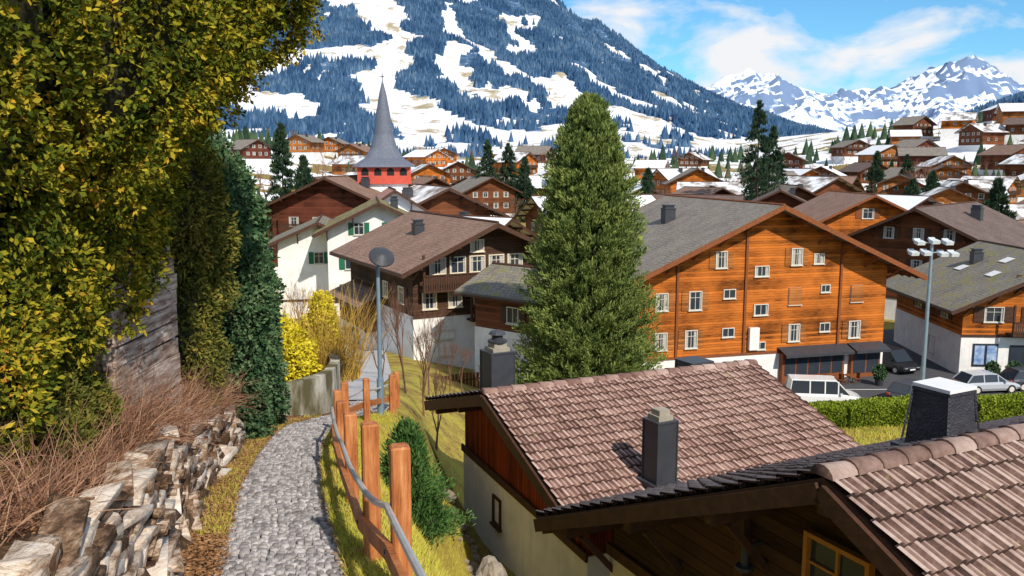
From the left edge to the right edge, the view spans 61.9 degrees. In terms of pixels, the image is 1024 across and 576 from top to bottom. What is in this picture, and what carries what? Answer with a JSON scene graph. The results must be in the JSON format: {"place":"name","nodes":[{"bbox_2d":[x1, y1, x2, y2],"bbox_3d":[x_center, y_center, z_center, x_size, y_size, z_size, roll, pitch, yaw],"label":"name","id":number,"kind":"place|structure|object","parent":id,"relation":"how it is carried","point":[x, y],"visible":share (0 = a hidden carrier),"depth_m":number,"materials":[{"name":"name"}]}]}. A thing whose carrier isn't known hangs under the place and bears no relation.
{"place":"outdoors","nodes":[
{"label":"outdoors","id":0,"kind":"place"},
{"bbox_2d":[210,400,388,575],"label":"cobbled path","id":1,"kind":"structure","parent":0,"point":[281,525],"depth_m":9.35,"materials":[{"name":"stone"}]},
{"bbox_2d":[0,122,990,575],"bbox_3d":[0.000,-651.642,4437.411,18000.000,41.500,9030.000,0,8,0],"label":"hillside ground","id":2,"kind":"structure","parent":0,"point":[448,452],"depth_m":34.40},
{"bbox_2d":[0,353,124,481],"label":"green shrub","id":3,"kind":"object","parent":2,"relation":"on","point":[78,387],"visible":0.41,"depth_m":7.30,"materials":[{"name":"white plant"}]},
{"bbox_2d":[0,403,249,575],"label":"stone retaining wall","id":4,"kind":"structure","parent":2,"relation":"on","point":[64,546],"depth_m":6.32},
{"bbox_2d":[0,344,268,553],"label":"dry brush","id":5,"kind":"object","parent":2,"relation":"on","point":[133,428],"visible":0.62,"depth_m":6.86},
{"bbox_2d":[100,243,182,416],"bbox_3d":[-4.346,0.748,10.111,0.160,2.400,2.012,0,8,-3],"label":"weathered board fence","id":6,"kind":"object","parent":2,"relation":"on","point":[164,310],"visible":0.48,"depth_m":10.13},
{"bbox_2d":[0,0,329,460],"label":"thuja hedge","id":7,"kind":"object","parent":2,"relation":"on","point":[107,107],"visible":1,"depth_m":7.21,"materials":[{"name":"green plant"}]},
{"bbox_2d":[97,126,243,422],"bbox_3d":[-5.589,-0.658,13.654,2.645,6.392,4.517,-6,10,-37],"label":"conifer hedge","id":8,"kind":"object","parent":2,"relation":"on","point":[205,242],"visible":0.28,"depth_m":12.46,"materials":[{"name":"green plant"}]},
{"bbox_2d":[0,416,383,575],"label":"leaf litter","id":9,"kind":"object","parent":2,"relation":"on","point":[202,547],"visible":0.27,"depth_m":8.71,"materials":[{"name":"brown"}]},
{"bbox_2d":[205,116,281,294],"bbox_3d":[-7.766,-0.446,22.822,3.258,9.344,8.273,-4,9,-27],"label":"evergreen shrub","id":10,"kind":"object","parent":2,"relation":"on","point":[261,229],"visible":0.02,"depth_m":22.03,"materials":[{"name":"green plant"}]},
{"bbox_2d":[203,142,291,440],"bbox_3d":[-5.703,0.467,16.578,2.543,6.694,4.344,-2,8,-12],"label":"ivy covered tree","id":11,"kind":"object","parent":2,"relation":"on","point":[252,329],"visible":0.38,"depth_m":15.47,"materials":[{"name":"green plant"}]},
{"bbox_2d":[228,139,271,165],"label":"chalet","id":12,"kind":"object","parent":2,"relation":"on","point":[255,151],"visible":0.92,"depth_m":322.83,"materials":[{"name":"brown wood"}]},
{"bbox_2d":[189,414,319,535],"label":"verge grass","id":13,"kind":"structure","parent":2,"relation":"on","point":[229,509],"depth_m":10.43,"materials":[{"name":"yellow"}]},
{"bbox_2d":[264,121,296,261],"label":"spruce tree","id":14,"kind":"object","parent":2,"relation":"on","point":[280,147],"visible":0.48,"depth_m":132.87,"materials":[{"name":"green plant"}]},
{"bbox_2d":[279,302,309,318],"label":"plinth walls","id":15,"kind":"structure","parent":2,"relation":"on","point":[288,307],"depth_m":80.63,"materials":[{"name":"white paint"}]},
{"bbox_2d":[277,226,328,299],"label":"walls","id":16,"kind":"structure","parent":15,"relation":"on","point":[294,256],"depth_m":80.23,"materials":[{"name":"white paint"}]},
{"bbox_2d":[286,134,326,160],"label":"chalet","id":17,"kind":"object","parent":2,"relation":"on","point":[306,144],"visible":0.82,"depth_m":374.26,"materials":[{"name":"brown wood"}]},
{"bbox_2d":[277,353,340,415],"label":"wall","id":18,"kind":"structure","parent":2,"relation":"on","point":[311,395],"depth_m":21.08,"materials":[{"name":"concrete"}]},
{"bbox_2d":[279,289,341,381],"bbox_3d":[-6.218,1.607,23.541,2.023,3.132,4.453,5,10,33],"label":"yellow shrub","id":19,"kind":"object","parent":2,"relation":"on","point":[298,355],"visible":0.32,"depth_m":23.46,"materials":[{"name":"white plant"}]},
{"bbox_2d":[262,175,379,291],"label":"dark timber chalet","id":20,"kind":"object","parent":2,"relation":"on","point":[331,197],"visible":0.23,"depth_m":102.82,"materials":[{"name":"brown wood"}]},
{"bbox_2d":[281,279,396,381],"bbox_3d":[-5.076,1.277,24.636,4.660,3.201,3.467,-7,11,-41],"label":"golden twig shrub","id":21,"kind":"object","parent":2,"relation":"on","point":[353,368],"visible":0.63,"depth_m":24.52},
{"bbox_2d":[327,281,383,349],"bbox_3d":[-9.008,3.663,63.846,7.820,9.518,7.730,-4,9,-28],"label":"shed annex","id":22,"kind":"object","parent":2,"relation":"on","point":[356,287],"visible":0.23,"depth_m":60.68,"materials":[{"name":"brown wood"}]},
{"bbox_2d":[338,329,390,399],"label":"village lane","id":23,"kind":"structure","parent":2,"relation":"on","point":[370,371],"depth_m":42.06,"materials":[{"name":"asphalt"}]},
{"bbox_2d":[331,371,426,575],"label":"path railing","id":24,"kind":"object","parent":2,"relation":"on","point":[397,554],"visible":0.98,"depth_m":7.32,"materials":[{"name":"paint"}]},
{"bbox_2d":[369,247,393,415],"bbox_3d":[-3.100,1.276,20.574,0.590,4.506,0.493,0,8,0],"label":"street lamp","id":25,"kind":"object","parent":2,"relation":"on","point":[381,257],"visible":0.94,"depth_m":20.53,"materials":[{"name":"grey metal"}]},
{"bbox_2d":[352,73,414,191],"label":"church","id":26,"kind":"structure","parent":2,"relation":"on","point":[383,164],"depth_m":108.31,"materials":[{"name":"red paint"}]},
{"bbox_2d":[374,281,406,392],"bbox_3d":[-4.639,2.087,33.762,1.324,4.833,1.806,-4,9,-25],"label":"bare shrub","id":27,"kind":"object","parent":2,"relation":"on","point":[397,325],"visible":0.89,"depth_m":33.68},
{"bbox_2d":[317,410,513,575],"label":"grass","id":28,"kind":"structure","parent":2,"relation":"on","point":[421,547],"depth_m":9.84,"materials":[{"name":"yellow"}]},
{"bbox_2d":[475,555,507,575],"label":"boulder","id":29,"kind":"object","parent":28,"relation":"on","point":[490,565],"visible":1,"depth_m":6.96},
{"bbox_2d":[406,319,436,416],"bbox_3d":[-3.246,3.150,31.748,1.203,4.001,1.270,-6,10,-37],"label":"bare shrub","id":30,"kind":"object","parent":2,"relation":"on","point":[427,344],"visible":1,"depth_m":31.69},
{"bbox_2d":[403,149,450,168],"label":"chalet","id":31,"kind":"object","parent":2,"relation":"on","point":[438,158],"visible":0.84,"depth_m":380.80,"materials":[{"name":"orange wood"}]},
{"bbox_2d":[380,416,477,550],"bbox_3d":[-1.858,3.785,16.024,2.431,2.976,2.692,0,8,0],"label":"shrub","id":32,"kind":"object","parent":2,"relation":"on","point":[431,514],"visible":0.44,"depth_m":15.67,"materials":[{"name":"green"}]},
{"bbox_2d":[411,163,455,183],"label":"chalet","id":33,"kind":"object","parent":2,"relation":"on","point":[430,170],"visible":0.23,"depth_m":261.23,"materials":[{"name":"orange wood"}]},
{"bbox_2d":[329,210,543,369],"bbox_3d":[-4.487,1.539,62.305,13.420,13.766,15.430,-4,9,-28],"label":"balcony chalet","id":34,"kind":"object","parent":2,"relation":"on","point":[439,258],"visible":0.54,"depth_m":55.99,"materials":[{"name":"brown wood"}]},
{"bbox_2d":[386,240,517,307],"bbox_3d":[-4.351,0.517,56.377,9.592,7.440,4.143,1,8,7],"label":"window glass","id":35,"kind":"structure","parent":34,"relation":"in","point":[477,258],"depth_m":55.55,"materials":[{"name":"grey"}]},
{"bbox_2d":[382,239,522,357],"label":"window frames","id":36,"kind":"structure","parent":34,"relation":"in","point":[446,339],"depth_m":55.56,"materials":[{"name":"beige paint"}]},
{"bbox_2d":[400,184,509,216],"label":"timber chalet","id":37,"kind":"object","parent":2,"relation":"on","point":[440,199],"visible":0.17,"depth_m":98.02,"materials":[{"name":"brown wood"}]},
{"bbox_2d":[444,489,480,575],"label":"rubble stones","id":38,"kind":"object","parent":2,"relation":"on","point":[472,567],"visible":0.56,"depth_m":22.11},
{"bbox_2d":[472,138,499,178],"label":"spruce tree","id":39,"kind":"object","parent":2,"relation":"on","point":[483,167],"visible":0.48,"depth_m":207.03,"materials":[{"name":"green plant"}]},
{"bbox_2d":[450,176,522,216],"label":"chalet","id":40,"kind":"object","parent":2,"relation":"on","point":[493,192],"visible":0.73,"depth_m":200.64,"materials":[{"name":"brown wood"}]},
{"bbox_2d":[448,211,538,239],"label":"snow roof chalet","id":41,"kind":"object","parent":2,"relation":"on","point":[512,223],"visible":0.07,"depth_m":89.15,"materials":[{"name":"snow"}]},
{"bbox_2d":[495,143,521,205],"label":"spruce tree","id":42,"kind":"object","parent":2,"relation":"on","point":[503,170],"visible":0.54,"depth_m":212.06,"materials":[{"name":"green plant"}]},
{"bbox_2d":[453,261,593,381],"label":"mossy roof cottage","id":43,"kind":"structure","parent":2,"relation":"on","point":[495,294],"depth_m":50.86,"materials":[{"name":"grey wood"}]},
{"bbox_2d":[511,156,537,222],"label":"spruce tree","id":44,"kind":"object","parent":2,"relation":"on","point":[523,183],"visible":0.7,"depth_m":202.53,"materials":[{"name":"green plant"}]},
{"bbox_2d":[464,453,609,575],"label":"plinth walls","id":45,"kind":"structure","parent":2,"relation":"on","point":[518,545],"depth_m":21.86,"materials":[{"name":"white paint"}]},
{"bbox_2d":[465,410,613,555],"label":"walls","id":46,"kind":"structure","parent":45,"relation":"on","point":[485,443],"depth_m":22.55,"materials":[{"name":"brown wood"}]},
{"bbox_2d":[427,394,560,505],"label":"roof","id":47,"kind":"structure","parent":46,"relation":"on","point":[541,477],"depth_m":19.02,"materials":[{"name":"wood"}]},
{"bbox_2d":[480,329,514,388],"bbox_3d":[-0.420,2.473,24.615,0.920,2.600,0.920,-4,9,-28],"label":"roof chimney","id":48,"kind":"object","parent":47,"relation":"on","point":[497,361],"visible":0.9,"depth_m":24.31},
{"bbox_2d":[480,359,757,394],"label":"ridge caps","id":49,"kind":"object","parent":47,"relation":"on","point":[578,380],"visible":1,"depth_m":22.32,"materials":[{"name":"concrete"}]},
{"bbox_2d":[636,406,681,488],"bbox_3d":[3.140,3.527,18.149,0.700,1.980,0.700,-4,9,-28],"label":"roof chimney","id":50,"kind":"object","parent":47,"relation":"on","point":[660,431],"visible":0.91,"depth_m":17.95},
{"bbox_2d":[486,364,860,505],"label":"roof tiles","id":51,"kind":"object","parent":47,"relation":"on","point":[579,442],"visible":0.83,"depth_m":20.48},
{"bbox_2d":[424,395,587,562],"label":"barge boards and rafters","id":52,"kind":"object","parent":46,"relation":"attached to","point":[463,404],"visible":0.23,"depth_m":20.72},
{"bbox_2d":[513,194,655,239],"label":"snow roof chalet","id":53,"kind":"object","parent":2,"relation":"on","point":[527,211],"visible":0.19,"depth_m":120.81,"materials":[{"name":"snow"}]},
{"bbox_2d":[510,91,669,384],"bbox_3d":[3.535,-0.610,40.069,8.578,17.038,8.442,0,8,0],"label":"arolla pine tree","id":54,"kind":"object","parent":2,"relation":"on","point":[602,308],"visible":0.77,"depth_m":38.75,"materials":[{"name":"green plant"}]},
{"bbox_2d":[212,106,1012,203],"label":"distant village conifers","id":55,"kind":"object","parent":2,"relation":"on","point":[807,151],"visible":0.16,"depth_m":424.65,"materials":[{"name":"green"}]},
{"bbox_2d":[610,556,635,575],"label":"plinth walls","id":56,"kind":"structure","parent":2,"relation":"on","point":[619,569],"depth_m":14.61,"materials":[{"name":"beige paint"}]},
{"bbox_2d":[614,504,882,575],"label":"walls","id":57,"kind":"structure","parent":56,"relation":"on","point":[695,545],"depth_m":12.09,"materials":[{"name":"brown wood"}]},
{"bbox_2d":[533,482,912,575],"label":"barge boards and rafters","id":58,"kind":"object","parent":57,"relation":"attached to","point":[741,510],"visible":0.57,"depth_m":10.99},
{"bbox_2d":[538,476,925,575],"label":"roof","id":59,"kind":"structure","parent":57,"relation":"on","point":[888,542],"depth_m":8.88,"materials":[{"name":"wood"}]},
{"bbox_2d":[535,415,1023,516],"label":"roof tiles","id":60,"kind":"object","parent":59,"relation":"on","point":[786,471],"visible":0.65,"depth_m":12.52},
{"bbox_2d":[810,421,1023,480],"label":"ridge caps","id":61,"kind":"object","parent":59,"relation":"on","point":[843,468],"visible":1,"depth_m":9.47,"materials":[{"name":"tile"}]},
{"bbox_2d":[835,439,1023,575],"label":"roof tiles","id":62,"kind":"object","parent":59,"relation":"on","point":[960,514],"visible":0.91,"depth_m":8.79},
{"bbox_2d":[890,377,979,445],"bbox_3d":[6.250,2.053,12.427,0.940,1.350,0.940,-4,9,-28],"label":"tarpaulin wrapped chimney","id":63,"kind":"object","parent":59,"relation":"on","point":[941,407],"visible":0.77,"depth_m":12.21,"materials":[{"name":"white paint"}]},
{"bbox_2d":[801,529,874,575],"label":"window frames","id":64,"kind":"structure","parent":57,"relation":"attached to","point":[809,535],"depth_m":10.21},
{"bbox_2d":[810,539,864,575],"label":"window glass","id":65,"kind":"object","parent":64,"relation":"in","point":[823,556],"visible":0.57,"depth_m":10.29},
{"bbox_2d":[255,119,1023,222],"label":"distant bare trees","id":66,"kind":"object","parent":2,"relation":"on","point":[666,190],"visible":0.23,"depth_m":296.56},
{"bbox_2d":[652,168,718,192],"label":"chalet","id":67,"kind":"object","parent":2,"relation":"on","point":[660,175],"visible":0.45,"depth_m":239.06,"materials":[{"name":"white wood"}]},
{"bbox_2d":[660,168,719,193],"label":"chalet","id":68,"kind":"object","parent":2,"relation":"on","point":[695,174],"visible":0.12,"depth_m":223.26,"materials":[{"name":"orange wood"}]},
{"bbox_2d":[676,180,747,195],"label":"chalet","id":69,"kind":"object","parent":2,"relation":"on","point":[735,188],"visible":0.09,"depth_m":197.22,"materials":[{"name":"white wood"}]},
{"bbox_2d":[590,194,927,384],"bbox_3d":[17.071,1.853,71.590,25.367,18.664,20.451,-2,9,-15],"label":"larch apartment chalet","id":70,"kind":"object","parent":2,"relation":"on","point":[779,291],"visible":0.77,"depth_m":63.95,"materials":[{"name":"orange wood"}]},
{"bbox_2d":[659,249,856,349],"bbox_3d":[18.524,0.540,65.918,20.740,7.540,4.490,-2,9,-15],"label":"window glass","id":71,"kind":"structure","parent":70,"relation":"in","point":[732,292],"depth_m":63.27,"materials":[{"name":"grey"}]},
{"bbox_2d":[654,248,862,351],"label":"window frames","id":72,"kind":"structure","parent":70,"relation":"in","point":[814,263],"depth_m":63.39,"materials":[{"name":"white paint"}]},
{"bbox_2d":[734,99,783,200],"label":"spruce tree","id":73,"kind":"object","parent":2,"relation":"on","point":[759,118],"visible":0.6,"depth_m":162.27,"materials":[{"name":"green plant"}]},
{"bbox_2d":[753,125,789,192],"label":"spruce tree","id":74,"kind":"object","parent":2,"relation":"on","point":[776,155],"visible":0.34,"depth_m":169.19,"materials":[{"name":"green plant"}]},
{"bbox_2d":[751,187,806,207],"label":"chalet","id":75,"kind":"object","parent":2,"relation":"on","point":[791,199],"visible":0.06,"depth_m":140.61,"materials":[{"name":"brown wood"}]},
{"bbox_2d":[751,175,865,195],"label":"chalet","id":76,"kind":"object","parent":2,"relation":"on","point":[820,185],"visible":0.06,"depth_m":178.12,"materials":[{"name":"white wood"}]},
{"bbox_2d":[828,139,871,163],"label":"chalet","id":77,"kind":"object","parent":2,"relation":"on","point":[845,147],"visible":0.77,"depth_m":388.10,"materials":[{"name":"brown wood"}]},
{"bbox_2d":[793,190,907,234],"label":"larch chalet","id":78,"kind":"object","parent":2,"relation":"on","point":[845,212],"visible":0.26,"depth_m":111.85,"materials":[{"name":"orange wood"}]},
{"bbox_2d":[808,394,910,428],"bbox_3d":[20.516,7.053,47.022,9.561,2.054,1.798,-2,8,-12],"label":"clipped hedge","id":79,"kind":"object","parent":2,"relation":"on","point":[874,411],"visible":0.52,"depth_m":46.10,"materials":[{"name":"green plant"}]},
{"bbox_2d":[840,424,906,444],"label":"lawn grass","id":80,"kind":"structure","parent":2,"relation":"on","point":[874,432],"depth_m":42.74,"materials":[{"name":"yellow"}]},
{"bbox_2d":[863,151,886,193],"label":"spruce tree","id":81,"kind":"object","parent":2,"relation":"on","point":[874,170],"visible":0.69,"depth_m":256.75,"materials":[{"name":"green plant"}]},
{"bbox_2d":[854,144,898,166],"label":"chalet","id":82,"kind":"object","parent":2,"relation":"on","point":[887,151],"visible":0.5,"depth_m":338.36,"materials":[{"name":"brown wood"}]},
{"bbox_2d":[783,329,1023,397],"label":"asphalt car park","id":83,"kind":"structure","parent":2,"relation":"on","point":[933,370],"depth_m":66.29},
{"bbox_2d":[785,374,860,401],"bbox_3d":[21.300,7.114,58.237,4.940,2.024,2.160,1,8,8],"label":"white van","id":84,"kind":"object","parent":83,"relation":"on","point":[810,388],"visible":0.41,"depth_m":57.49,"materials":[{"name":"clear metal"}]},
{"bbox_2d":[882,343,919,373],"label":"parked suv","id":85,"kind":"object","parent":83,"relation":"on","point":[896,360],"visible":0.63,"depth_m":67.69,"materials":[{"name":"black metal"}]},
{"bbox_2d":[872,360,1022,385],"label":"potted shrubs","id":86,"kind":"object","parent":83,"relation":"on","point":[879,374],"visible":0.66,"depth_m":63.96,"materials":[{"name":"green plant"}]},
{"bbox_2d":[952,370,1020,394],"bbox_3d":[34.600,6.809,62.235,4.440,1.474,2.060,-1,8,-8],"label":"parked car","id":87,"kind":"object","parent":83,"relation":"on","point":[983,380],"visible":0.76,"depth_m":61.46,"materials":[{"name":"white metal"}]},
{"bbox_2d":[877,193,940,209],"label":"chalet","id":88,"kind":"object","parent":2,"relation":"on","point":[908,202],"visible":0.09,"depth_m":145.75,"materials":[{"name":"white wood"}]},
{"bbox_2d":[890,116,937,138],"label":"chalet","id":89,"kind":"object","parent":2,"relation":"on","point":[925,124],"visible":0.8,"depth_m":409.39,"materials":[{"name":"brown wood"}]},
{"bbox_2d":[895,146,947,166],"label":"chalet","id":90,"kind":"object","parent":2,"relation":"on","point":[923,154],"visible":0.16,"depth_m":319.34,"materials":[{"name":"brown wood"}]},
{"bbox_2d":[907,237,959,379],"bbox_3d":[20.030,2.703,41.232,2.378,10.298,0.559,0,8,0],"label":"floodlight mast","id":91,"kind":"object","parent":2,"relation":"on","point":[933,241],"visible":0.86,"depth_m":40.72,"materials":[{"name":"grey metal"}]},
{"bbox_2d":[847,201,1023,319],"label":"dark roof chalet","id":92,"kind":"object","parent":2,"relation":"on","point":[960,225],"visible":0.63,"depth_m":89.14,"materials":[{"name":"brown wood"}]},
{"bbox_2d":[913,155,977,174],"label":"chalet","id":93,"kind":"object","parent":2,"relation":"on","point":[959,164],"visible":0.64,"depth_m":302.32,"materials":[{"name":"brown wood"}]},
{"bbox_2d":[919,185,982,203],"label":"chalet","id":94,"kind":"object","parent":2,"relation":"on","point":[944,195],"visible":0.12,"depth_m":170.74,"materials":[{"name":"brown wood"}]},
{"bbox_2d":[886,240,1023,373],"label":"shop chalet","id":95,"kind":"object","parent":2,"relation":"on","point":[976,315],"visible":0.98,"depth_m":68.53,"materials":[{"name":"grey wood"}]},
{"bbox_2d":[939,112,978,140],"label":"chalet","id":96,"kind":"object","parent":2,"relation":"on","point":[952,124],"visible":0.57,"depth_m":395.16,"materials":[{"name":"white wood"}]},
{"bbox_2d":[940,180,988,200],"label":"chalet","id":97,"kind":"object","parent":2,"relation":"on","point":[965,187],"visible":0.2,"depth_m":189.41,"materials":[{"name":"brown wood"}]},
{"bbox_2d":[954,123,1009,150],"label":"chalet","id":98,"kind":"object","parent":2,"relation":"on","point":[972,136],"visible":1,"depth_m":353.50,"materials":[{"name":"brown wood"}]},
{"bbox_2d":[960,175,1023,203],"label":"chalet","id":99,"kind":"object","parent":2,"relation":"on","point":[1013,184],"visible":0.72,"depth_m":219.88,"materials":[{"name":"white wood"}]},
{"bbox_2d":[975,391,1023,421],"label":"clipped hedge","id":100,"kind":"object","parent":2,"relation":"on","point":[997,406],"visible":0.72,"depth_m":47.97,"materials":[{"name":"green plant"}]},
{"bbox_2d":[976,144,1023,175],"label":"chalet","id":101,"kind":"object","parent":2,"relation":"on","point":[994,156],"visible":0.26,"depth_m":307.84,"materials":[{"name":"brown wood"}]},
{"bbox_2d":[982,177,1018,219],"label":"spruce tree","id":102,"kind":"object","parent":2,"relation":"on","point":[998,200],"visible":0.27,"depth_m":111.89,"materials":[{"name":"green plant"}]},
{"bbox_2d":[994,103,1023,125],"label":"chalet","id":103,"kind":"object","parent":2,"relation":"on","point":[1003,111],"visible":0.36,"depth_m":365.75,"materials":[{"name":"brown wood"}]},
{"bbox_2d":[1003,117,1023,144],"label":"chalet","id":104,"kind":"object","parent":2,"relation":"on","point":[1014,126],"visible":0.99,"depth_m":350.93,"materials":[{"name":"brown wood"}]},
{"bbox_2d":[222,0,789,157],"bbox_3d":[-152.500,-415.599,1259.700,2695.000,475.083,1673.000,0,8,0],"label":"snowy forested mountain","id":105,"kind":"structure","parent":0,"point":[416,118],"depth_m":932.89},
{"bbox_2d":[216,0,836,157],"bbox_3d":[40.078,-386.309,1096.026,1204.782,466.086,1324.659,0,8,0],"label":"mountain forest","id":106,"kind":"object","parent":105,"relation":"on","point":[342,108],"visible":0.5,"depth_m":989.32,"materials":[{"name":"blue"}]},
{"bbox_2d":[561,0,1023,94],"label":"sky","id":107,"kind":"structure","parent":0,"point":[819,46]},
{"bbox_2d":[706,54,1023,130],"bbox_3d":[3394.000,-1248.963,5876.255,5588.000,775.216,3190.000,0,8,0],"label":"distant alpine peaks","id":108,"kind":"object","parent":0,"point":[964,84],"visible":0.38,"depth_m":5799.96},
{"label":"plinth walls","id":109,"kind":"object","parent":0,"visible":0},
{"bbox_2d":[327,206,399,300],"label":"walls","id":110,"kind":"structure","parent":109,"relation":"on","point":[375,218],"depth_m":76.78,"materials":[{"name":"white paint"}]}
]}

